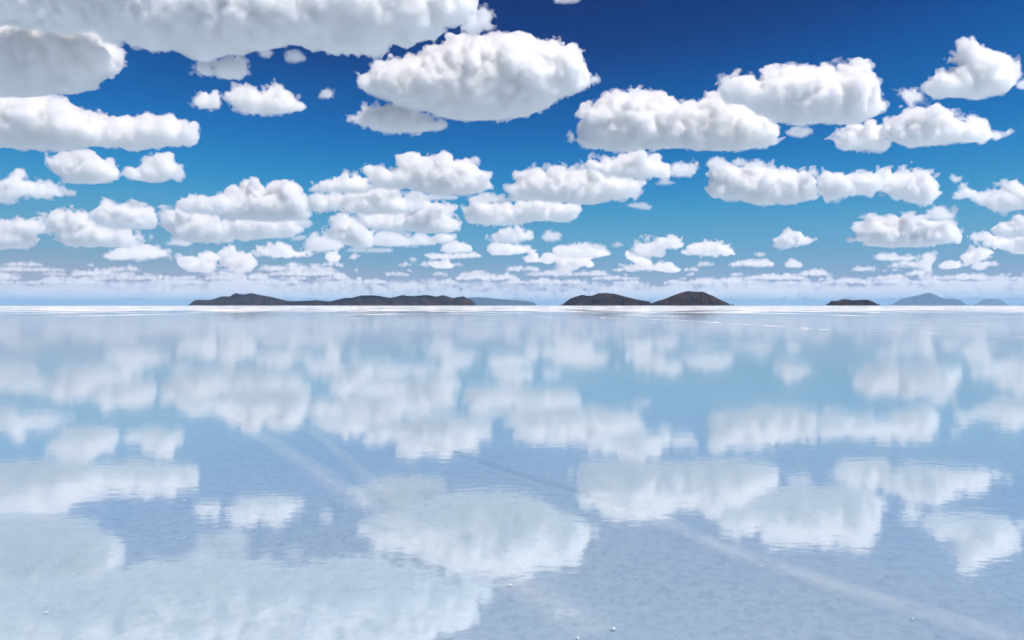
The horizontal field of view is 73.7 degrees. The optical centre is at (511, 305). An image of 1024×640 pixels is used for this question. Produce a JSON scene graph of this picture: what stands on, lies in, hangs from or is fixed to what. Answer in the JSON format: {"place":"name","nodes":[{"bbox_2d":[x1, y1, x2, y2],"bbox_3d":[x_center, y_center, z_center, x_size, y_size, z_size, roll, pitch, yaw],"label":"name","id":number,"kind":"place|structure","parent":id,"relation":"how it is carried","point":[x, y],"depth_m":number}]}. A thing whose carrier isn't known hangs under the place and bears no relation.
{"place":"outdoors","nodes":[
{"label":"outdoors","id":0,"kind":"place"},
{"bbox_2d":[189,293,285,304],"bbox_3d":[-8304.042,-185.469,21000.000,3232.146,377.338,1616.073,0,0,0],"label":"hill","id":1,"kind":"structure","parent":0,"point":[245,299],"depth_m":20717.11},
{"bbox_2d":[276,295,475,304],"bbox_3d":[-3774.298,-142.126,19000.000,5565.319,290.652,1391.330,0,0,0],"label":"hill","id":2,"kind":"structure","parent":0,"point":[404,300],"depth_m":18720.87},
{"bbox_2d":[468,297,535,304],"bbox_3d":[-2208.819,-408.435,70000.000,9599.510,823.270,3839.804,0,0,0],"label":"mountain","id":3,"kind":"structure","parent":0,"point":[483,301],"depth_m":69340.52},
{"bbox_2d":[0,305,1023,637],"bbox_3d":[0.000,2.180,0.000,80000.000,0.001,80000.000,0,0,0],"label":"water","id":4,"kind":"structure","parent":0,"point":[860,459],"depth_m":10.17},
{"bbox_2d":[0,306,1023,639],"bbox_3d":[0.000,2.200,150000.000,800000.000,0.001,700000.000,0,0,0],"label":"salt flat","id":5,"kind":"structure","parent":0,"point":[474,604],"depth_m":4.90},
{"bbox_2d":[596,317,814,328],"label":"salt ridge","id":6,"kind":"structure","parent":5,"relation":"on","point":[712,322],"depth_m":85.11},
{"bbox_2d":[0,0,1023,304],"label":"sky","id":7,"kind":"structure","parent":0,"point":[153,152]},
{"bbox_2d":[562,293,650,304],"bbox_3d":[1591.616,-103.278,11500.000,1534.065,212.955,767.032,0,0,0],"label":"hill","id":8,"kind":"structure","parent":0,"point":[605,299],"depth_m":11364.08},
{"bbox_2d":[646,291,732,304],"bbox_3d":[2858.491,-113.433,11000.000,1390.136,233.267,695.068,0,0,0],"label":"hill","id":9,"kind":"structure","parent":0,"point":[692,298],"depth_m":10913.57},
{"bbox_2d":[826,299,879,304],"bbox_3d":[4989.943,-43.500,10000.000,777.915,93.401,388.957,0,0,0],"label":"hill","id":10,"kind":"structure","parent":0,"point":[852,302],"depth_m":9919.42},
{"bbox_2d":[890,293,965,304],"bbox_3d":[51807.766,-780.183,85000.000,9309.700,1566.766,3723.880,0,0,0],"label":"mountain","id":11,"kind":"structure","parent":0,"point":[928,299],"depth_m":84261.70},
{"bbox_2d":[974,298,1008,304],"bbox_3d":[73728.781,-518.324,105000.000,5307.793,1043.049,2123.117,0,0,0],"label":"mountain","id":12,"kind":"structure","parent":0,"point":[992,301],"depth_m":104582.64}
]}

